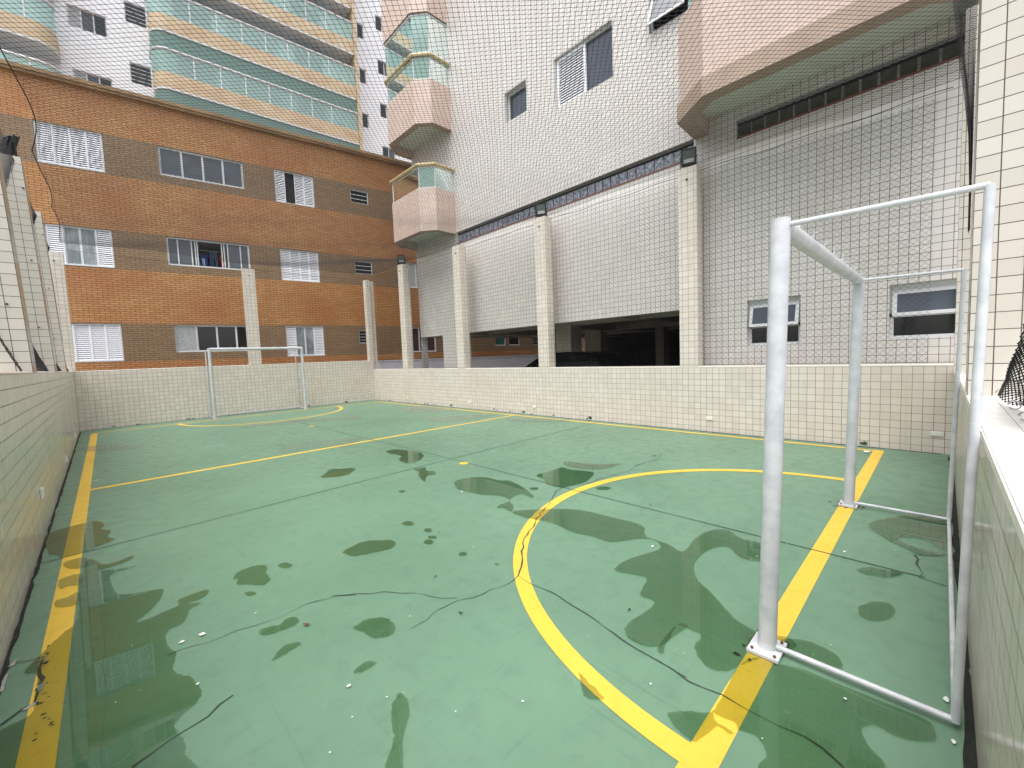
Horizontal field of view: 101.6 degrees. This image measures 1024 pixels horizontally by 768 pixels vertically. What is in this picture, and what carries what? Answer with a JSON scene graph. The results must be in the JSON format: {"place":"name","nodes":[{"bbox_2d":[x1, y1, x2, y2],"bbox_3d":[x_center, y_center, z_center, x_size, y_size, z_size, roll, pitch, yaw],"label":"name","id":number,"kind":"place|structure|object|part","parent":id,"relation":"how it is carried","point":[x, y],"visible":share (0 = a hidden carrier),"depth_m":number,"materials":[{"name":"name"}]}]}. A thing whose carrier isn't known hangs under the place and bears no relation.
{"place":"outdoors","nodes":[
{"label":"outdoors","id":0,"kind":"place"},
{"bbox_2d":[0,0,411,362],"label":"tower block","id":1,"kind":"structure","parent":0,"point":[235,96],"depth_m":25.08,"materials":[{"name":"white tile"}]},
{"bbox_2d":[66,4,107,37],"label":"window","id":2,"kind":"structure","parent":1,"relation":"in","point":[93,26],"depth_m":21.98,"materials":[{"name":"grey glass"}]},
{"bbox_2d":[73,69,112,86],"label":"window","id":3,"kind":"structure","parent":1,"relation":"in","point":[83,73],"depth_m":22.19,"materials":[{"name":"grey glass"}]},
{"bbox_2d":[123,0,146,27],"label":"window","id":4,"kind":"structure","parent":1,"relation":"in","point":[139,21],"depth_m":23.15,"materials":[{"name":"white metal"}]},
{"bbox_2d":[129,62,152,87],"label":"window","id":5,"kind":"structure","parent":1,"relation":"in","point":[147,72],"depth_m":23.38,"materials":[{"name":"black glass"}]},
{"bbox_2d":[356,23,362,38],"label":"window","id":6,"kind":"structure","parent":1,"relation":"in","point":[359,35],"depth_m":31.06,"materials":[{"name":"black glass"}]},
{"bbox_2d":[359,68,365,83],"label":"window","id":7,"kind":"structure","parent":1,"relation":"in","point":[362,77],"depth_m":31.29,"materials":[{"name":"black glass"}]},
{"bbox_2d":[362,113,368,128],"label":"window","id":8,"kind":"structure","parent":1,"relation":"in","point":[364,120],"depth_m":31.51,"materials":[{"name":"grey glass"}]},
{"bbox_2d":[375,16,381,30],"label":"window","id":9,"kind":"structure","parent":1,"relation":"in","point":[377,21],"depth_m":31.95,"materials":[{"name":"black glass"}]},
{"bbox_2d":[377,60,386,76],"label":"window","id":10,"kind":"structure","parent":1,"relation":"in","point":[380,64],"depth_m":32.24,"materials":[{"name":"black glass"}]},
{"bbox_2d":[380,103,386,118],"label":"window","id":11,"kind":"structure","parent":1,"relation":"in","point":[383,106],"depth_m":32.39,"materials":[{"name":"black glass"}]},
{"bbox_2d":[382,147,394,157],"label":"window","id":12,"kind":"structure","parent":1,"relation":"in","point":[388,150],"depth_m":32.70,"materials":[{"name":"grey glass"}]},
{"bbox_2d":[0,400,977,767],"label":"court floor","id":13,"kind":"structure","parent":0,"point":[250,570],"depth_m":2.68,"materials":[{"name":"green paint"}]},
{"bbox_2d":[0,371,79,672],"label":"court wall","id":14,"kind":"structure","parent":13,"relation":"on","point":[39,424],"depth_m":3.42,"materials":[{"name":"beige tile"}]},
{"bbox_2d":[0,154,36,372],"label":"tiled pillar","id":15,"kind":"structure","parent":14,"relation":"on","point":[15,334],"depth_m":4.17,"materials":[{"name":"beige tile"}]},
{"bbox_2d":[0,153,56,371],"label":"tiled pillar","id":16,"kind":"structure","parent":14,"relation":"on","point":[28,255],"depth_m":6.25,"materials":[{"name":"beige tile"}]},
{"bbox_2d":[0,134,19,155],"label":"floodlight","id":17,"kind":"object","parent":16,"relation":"on","point":[12,140],"visible":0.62,"depth_m":6.15,"materials":[{"name":"black metal"}]},
{"bbox_2d":[0,132,68,370],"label":"safety net","id":18,"kind":"object","parent":16,"relation":"attached to","point":[40,365],"visible":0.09,"depth_m":5.68,"materials":[{"name":"black fabric"}]},
{"bbox_2d":[40,487,44,498],"bbox_3d":[-4.460,1.033,3.964,0.021,0.100,0.100,-6,5,-44],"label":"outlet cover","id":19,"kind":"object","parent":14,"relation":"attached to","point":[42,493],"visible":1,"depth_m":3.93,"materials":[{"name":"beige plastic"}]},
{"bbox_2d":[32,211,67,371],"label":"tiled pillar","id":20,"kind":"structure","parent":14,"relation":"on","point":[48,284],"depth_m":8.39,"materials":[{"name":"beige tile"}]},
{"bbox_2d":[15,433,97,767],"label":"court line","id":21,"kind":"object","parent":13,"relation":"on","point":[40,751],"visible":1,"depth_m":2.34,"materials":[{"name":"yellow paint"}]},
{"bbox_2d":[74,360,375,430],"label":"court wall","id":22,"kind":"structure","parent":13,"relation":"on","point":[106,399],"depth_m":12.76,"materials":[{"name":"beige tile"}]},
{"bbox_2d":[48,251,75,371],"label":"tiled pillar","id":23,"kind":"structure","parent":22,"relation":"on","point":[57,263],"depth_m":10.66,"materials":[{"name":"beige tile"}]},
{"bbox_2d":[241,268,261,364],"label":"tiled pillar","id":24,"kind":"structure","parent":22,"relation":"on","point":[250,309],"depth_m":13.57,"materials":[{"name":"beige tile"}]},
{"bbox_2d":[363,280,373,360],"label":"tiled pillar","id":25,"kind":"structure","parent":22,"relation":"on","point":[368,321],"depth_m":16.37,"materials":[{"name":"beige tile"}]},
{"bbox_2d":[68,250,353,279],"bbox_3d":[-8.614,-3.741,13.559,8.100,0.037,0.008,-6,5,-44],"label":"border rope","id":26,"kind":"object","parent":25,"relation":"attached to","point":[199,264],"visible":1,"depth_m":12.53,"materials":[{"name":"black fabric"}]},
{"bbox_2d":[65,251,367,370],"bbox_3d":[-8.568,-2.191,13.680,8.101,3.121,0.032,-6,5,-44],"label":"safety net","id":27,"kind":"object","parent":26,"relation":"hanging from","point":[205,313],"visible":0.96,"depth_m":12.67,"materials":[{"name":"black fabric"}]},
{"bbox_2d":[369,281,377,368],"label":"tiled pillar","id":28,"kind":"structure","parent":25,"relation":"attached to","point":[375,362],"depth_m":16.59,"materials":[{"name":"beige tile"}]},
{"bbox_2d":[99,401,379,432],"bbox_3d":[-7.782,0.953,13.140,7.732,0.001,0.090,-6,5,-44],"label":"court line","id":29,"kind":"object","parent":13,"relation":"on","point":[225,418],"visible":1,"depth_m":12.30,"materials":[{"name":"yellow paint"}]},
{"bbox_2d":[205,346,308,419],"bbox_3d":[-8.132,-0.120,13.386,2.739,2.128,0.773,-6,5,-44],"label":"football goal","id":30,"kind":"object","parent":13,"relation":"on","point":[214,416],"visible":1,"depth_m":12.91,"materials":[{"name":"white paint"}]},
{"bbox_2d":[177,406,342,425],"bbox_3d":[-6.952,0.973,12.366,4.479,0.001,2.204,-6,5,-44],"label":"court line","id":31,"kind":"object","parent":13,"relation":"on","point":[341,408],"visible":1,"depth_m":11.49,"materials":[{"name":"yellow paint"}]},
{"bbox_2d":[90,415,513,490],"bbox_3d":[-2.755,1.102,8.151,7.734,0.001,0.100,-6,5,-44],"label":"court line","id":32,"kind":"object","parent":13,"relation":"on","point":[276,457],"visible":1,"depth_m":6.87,"materials":[{"name":"yellow paint"}]},
{"bbox_2d":[95,446,955,752],"bbox_3d":[-2.455,1.093,7.992,7.889,0.004,14.973,-6,5,-44],"label":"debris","id":33,"kind":"object","parent":13,"relation":"on","point":[945,698],"visible":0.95,"depth_m":1.92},
{"bbox_2d":[384,402,872,450],"bbox_3d":[0.070,0.809,10.855,14.131,0.001,0.100,2,5,44],"label":"court line","id":34,"kind":"object","parent":13,"relation":"on","point":[652,428],"visible":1,"depth_m":8.13,"materials":[{"name":"yellow paint"}]},
{"bbox_2d":[374,363,954,454],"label":"court wall","id":35,"kind":"structure","parent":13,"relation":"on","point":[906,406],"depth_m":7.65,"materials":[{"name":"beige tile"}]},
{"bbox_2d":[397,264,413,368],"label":"tiled pillar","id":36,"kind":"structure","parent":35,"relation":"on","point":[405,313],"depth_m":14.74,"materials":[{"name":"beige tile"}]},
{"bbox_2d":[397,255,405,264],"bbox_3d":[-3.894,-4.346,14.704,0.300,0.368,0.164,-2,4,-4],"label":"floodlight","id":37,"kind":"object","parent":36,"relation":"on","point":[403,262],"visible":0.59,"depth_m":14.68,"materials":[{"name":"black metal"}]},
{"bbox_2d":[452,245,470,368],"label":"tiled pillar","id":38,"kind":"structure","parent":35,"relation":"on","point":[461,306],"depth_m":12.55,"materials":[{"name":"beige tile"}]},
{"bbox_2d":[534,216,555,367],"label":"tiled pillar","id":39,"kind":"structure","parent":35,"relation":"on","point":[544,290],"depth_m":10.27,"materials":[{"name":"beige tile"}]},
{"bbox_2d":[0,0,970,274],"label":"safety net","id":40,"kind":"object","parent":39,"relation":"attached to","point":[384,130],"visible":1,"depth_m":5.87,"materials":[{"name":"black fabric"}]},
{"bbox_2d":[0,47,59,238],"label":"border rope","id":41,"kind":"object","parent":40,"relation":"attached to","point":[35,132],"visible":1,"depth_m":5.71,"materials":[{"name":"black fabric"}]},
{"bbox_2d":[953,0,977,231],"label":"safety net","id":42,"kind":"object","parent":40,"relation":"hanging from","point":[970,114],"visible":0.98,"depth_m":4.15,"materials":[{"name":"black fabric"}]},
{"bbox_2d":[535,202,546,216],"bbox_3d":[0.717,-4.216,10.218,0.300,0.368,0.164,-1,4,18],"label":"floodlight","id":43,"kind":"object","parent":39,"relation":"on","point":[540,210],"visible":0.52,"depth_m":10.18,"materials":[{"name":"black metal"}]},
{"bbox_2d":[678,164,702,366],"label":"tiled pillar","id":44,"kind":"structure","parent":35,"relation":"on","point":[690,258],"depth_m":7.79,"materials":[{"name":"beige tile"}]},
{"bbox_2d":[375,87,952,276],"bbox_3d":[0.189,-4.021,10.869,15.556,0.051,0.010,2,5,44],"label":"border rope","id":45,"kind":"object","parent":44,"relation":"attached to","point":[721,162],"visible":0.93,"depth_m":7.08,"materials":[{"name":"black fabric"}]},
{"bbox_2d":[374,100,936,368],"bbox_3d":[0.225,-2.228,11.065,15.409,3.602,0.043,2,5,44],"label":"safety net","id":46,"kind":"object","parent":45,"relation":"hanging from","point":[379,312],"visible":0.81,"depth_m":7.66,"materials":[{"name":"black fabric"}]},
{"bbox_2d":[680,147,696,167],"bbox_3d":[3.270,-4.143,7.720,0.300,0.368,0.164,0,4,24],"label":"floodlight","id":47,"kind":"object","parent":44,"relation":"on","point":[687,156],"visible":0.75,"depth_m":7.69,"materials":[{"name":"black metal"}]},
{"bbox_2d":[930,431,943,436],"bbox_3d":[5.769,0.677,5.663,0.130,0.064,0.018,2,5,44],"label":"outlet cover","id":48,"kind":"object","parent":35,"relation":"attached to","point":[936,433],"visible":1,"depth_m":5.66,"materials":[{"name":"beige plastic"}]},
{"bbox_2d":[513,469,862,767],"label":"court line","id":49,"kind":"object","parent":13,"relation":"on","point":[680,749],"visible":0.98,"depth_m":2.09,"materials":[{"name":"yellow paint"}]},
{"bbox_2d":[675,450,883,767],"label":"court line","id":50,"kind":"object","parent":13,"relation":"on","point":[715,735],"visible":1,"depth_m":2.04,"materials":[{"name":"yellow paint"}]},
{"bbox_2d":[746,181,996,724],"bbox_3d":[2.444,0.178,2.765,2.866,2.173,0.800,-6,5,-44],"label":"football goal","id":51,"kind":"object","parent":13,"relation":"on","point":[764,642],"visible":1,"depth_m":2.02,"materials":[{"name":"white paint"}]},
{"bbox_2d":[954,374,1023,767],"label":"court wall","id":52,"kind":"structure","parent":13,"relation":"on","point":[995,633],"depth_m":1.28,"materials":[{"name":"beige tile"}]},
{"bbox_2d":[953,4,978,374],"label":"tiled pillar","id":53,"kind":"structure","parent":52,"relation":"on","point":[963,249],"depth_m":4.38,"materials":[{"name":"beige tile"}]},
{"bbox_2d":[965,0,1023,396],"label":"tiled pillar","id":54,"kind":"structure","parent":52,"relation":"on","point":[998,158],"depth_m":2.62,"materials":[{"name":"beige tile"}]},
{"bbox_2d":[997,324,1023,405],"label":"safety net","id":55,"kind":"object","parent":52,"relation":"on","point":[1011,369],"visible":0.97,"depth_m":2.05,"materials":[{"name":"black fabric"}]},
{"bbox_2d":[1007,400,1022,409],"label":"net hook","id":56,"kind":"object","parent":52,"relation":"attached to","point":[1009,402],"visible":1,"depth_m":2.13,"materials":[{"name":"metal"}]},
{"label":"ground","id":57,"kind":"structure","parent":0,"visible":0},
{"bbox_2d":[0,58,584,370],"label":"brick building","id":58,"kind":"structure","parent":57,"relation":"on","point":[16,117],"depth_m":14.69,"materials":[{"name":"orange brick"}]},
{"bbox_2d":[33,120,104,172],"bbox_3d":[-13.574,-7.269,12.839,1.484,1.220,0.340,-6,5,-44],"label":"window","id":59,"kind":"structure","parent":58,"relation":"in","point":[81,153],"depth_m":12.81,"materials":[{"name":"white metal"}]},
{"bbox_2d":[44,223,114,268],"bbox_3d":[-13.460,-4.288,13.042,1.484,1.200,0.340,-6,5,-44],"label":"window","id":60,"kind":"structure","parent":58,"relation":"in","point":[51,230],"depth_m":13.02,"materials":[{"name":"white metal"}]},
{"bbox_2d":[71,324,124,361],"bbox_3d":[-13.346,-1.307,13.246,1.484,1.200,0.340,-6,5,-44],"label":"window","id":61,"kind":"structure","parent":58,"relation":"in","point":[117,332],"depth_m":13.32,"materials":[{"name":"white metal"}]},
{"bbox_2d":[157,146,243,188],"bbox_3d":[-10.921,-7.600,14.741,2.400,0.940,0.095,-5,5,-36],"label":"window","id":62,"kind":"structure","parent":58,"relation":"in","point":[169,151],"depth_m":14.71,"materials":[{"name":"grey glass"}]},
{"bbox_2d":[166,237,250,269],"bbox_3d":[-11.040,-4.637,15.263,2.496,0.950,1.181,-6,5,-44],"label":"window","id":63,"kind":"structure","parent":58,"relation":"in","point":[173,258],"depth_m":15.06,"materials":[{"name":"grey glass"}]},
{"bbox_2d":[174,325,247,351],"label":"window","id":64,"kind":"structure","parent":58,"relation":"in","point":[226,340],"depth_m":15.00,"materials":[{"name":"glass"}]},
{"bbox_2d":[274,170,314,206],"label":"window","id":65,"kind":"structure","parent":58,"relation":"in","point":[305,180],"depth_m":16.48,"materials":[{"name":"white metal"}]},
{"bbox_2d":[279,248,319,282],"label":"window","id":66,"kind":"structure","parent":58,"relation":"in","point":[313,273],"depth_m":16.65,"materials":[{"name":"white metal"}]},
{"bbox_2d":[285,326,324,355],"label":"window","id":67,"kind":"structure","parent":58,"relation":"in","point":[302,337],"depth_m":16.88,"materials":[{"name":"white metal"}]},
{"bbox_2d":[350,189,367,204],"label":"window","id":68,"kind":"structure","parent":58,"relation":"in","point":[353,190],"depth_m":17.91,"materials":[{"name":"grey glass"}]},
{"bbox_2d":[359,330,365,342],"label":"window","id":69,"kind":"structure","parent":58,"relation":"in","point":[362,338],"depth_m":18.19,"materials":[{"name":"white metal"}]},
{"bbox_2d":[354,260,371,274],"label":"window","id":70,"kind":"structure","parent":58,"relation":"in","point":[360,266],"depth_m":18.12,"materials":[{"name":"black glass"}]},
{"bbox_2d":[398,262,417,287],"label":"window","id":71,"kind":"structure","parent":58,"relation":"in","point":[414,266],"depth_m":19.45,"materials":[{"name":"white metal"}]},
{"bbox_2d":[412,327,435,351],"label":"window","id":72,"kind":"structure","parent":58,"relation":"in","point":[432,346],"depth_m":19.73,"materials":[{"name":"black glass"}]},
{"bbox_2d":[495,338,505,345],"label":"window","id":73,"kind":"structure","parent":58,"relation":"in","point":[497,340],"depth_m":22.48,"materials":[{"name":"green glass"}]},
{"bbox_2d":[509,338,519,344],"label":"window","id":74,"kind":"structure","parent":58,"relation":"in","point":[511,341],"depth_m":23.02,"materials":[{"name":"black glass"}]},
{"bbox_2d":[533,338,537,344],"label":"window","id":75,"kind":"structure","parent":58,"relation":"in","point":[535,340],"depth_m":23.93,"materials":[{"name":"white metal"}]},
{"bbox_2d":[378,355,538,368],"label":"boundary wall","id":76,"kind":"structure","parent":57,"relation":"on","point":[487,362],"depth_m":21.47,"materials":[{"name":"white paint"}]},
{"bbox_2d":[381,0,978,367],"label":"apartment building","id":77,"kind":"structure","parent":57,"relation":"on","point":[943,212],"depth_m":8.11,"materials":[{"name":"tile"}]},
{"bbox_2d":[508,84,526,120],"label":"window","id":78,"kind":"structure","parent":77,"relation":"in","point":[512,115],"depth_m":11.30,"materials":[{"name":"grey glass"}]},
{"bbox_2d":[556,23,612,107],"bbox_3d":[1.682,-7.290,9.673,0.080,1.170,1.620,-6,5,-44],"label":"window","id":79,"kind":"structure","parent":77,"relation":"in","point":[574,52],"depth_m":9.63,"materials":[{"name":"white metal"}]},
{"bbox_2d":[646,0,687,32],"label":"window","id":80,"kind":"structure","parent":77,"relation":"in","point":[667,13],"depth_m":8.18,"materials":[{"name":"white metal"}]},
{"bbox_2d":[749,296,800,345],"bbox_3d":[4.579,-1.089,7.296,0.195,0.810,0.808,-6,5,-44],"label":"window","id":81,"kind":"structure","parent":77,"relation":"in","point":[752,342],"depth_m":7.39,"materials":[{"name":"white metal"}]},
{"bbox_2d":[889,279,955,338],"bbox_3d":[5.930,-1.059,5.951,0.130,0.790,0.805,-6,5,-44],"label":"window","id":82,"kind":"structure","parent":77,"relation":"in","point":[941,295],"depth_m":5.97,"materials":[{"name":"glass"}]},
{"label":"drying rack","id":83,"kind":"object","parent":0,"visible":0},
{"bbox_2d":[200,254,207,265],"bbox_3d":[-11.161,-4.467,15.109,0.246,0.449,0.099,-5,5,-35],"label":"hanging shirt","id":84,"kind":"object","parent":83,"relation":"hanging from","point":[206,262],"visible":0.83,"depth_m":15.11,"materials":[{"name":"blue fabric"}]},
{"bbox_2d":[209,251,218,266],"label":"hanging jeans","id":85,"kind":"object","parent":83,"relation":"hanging from","point":[212,260],"visible":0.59,"depth_m":15.28,"materials":[{"name":"blue fabric"}]},
{"label":"garage floor","id":86,"kind":"structure","parent":0,"visible":0},
{"bbox_2d":[526,351,631,366],"bbox_3d":[1.734,-0.325,13.692,2.040,1.752,4.380,-6,5,-44],"label":"parked car","id":87,"kind":"object","parent":86,"relation":"on","point":[579,355],"visible":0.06,"depth_m":12.43,"materials":[{"name":"black paint"}]},
{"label":"side window","id":88,"kind":"part","parent":87,"relation":"part of","materials":[{"name":"black glass"}]},
{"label":"rear window","id":89,"kind":"part","parent":87,"relation":"part of","materials":[{"name":"black glass"}]}
]}

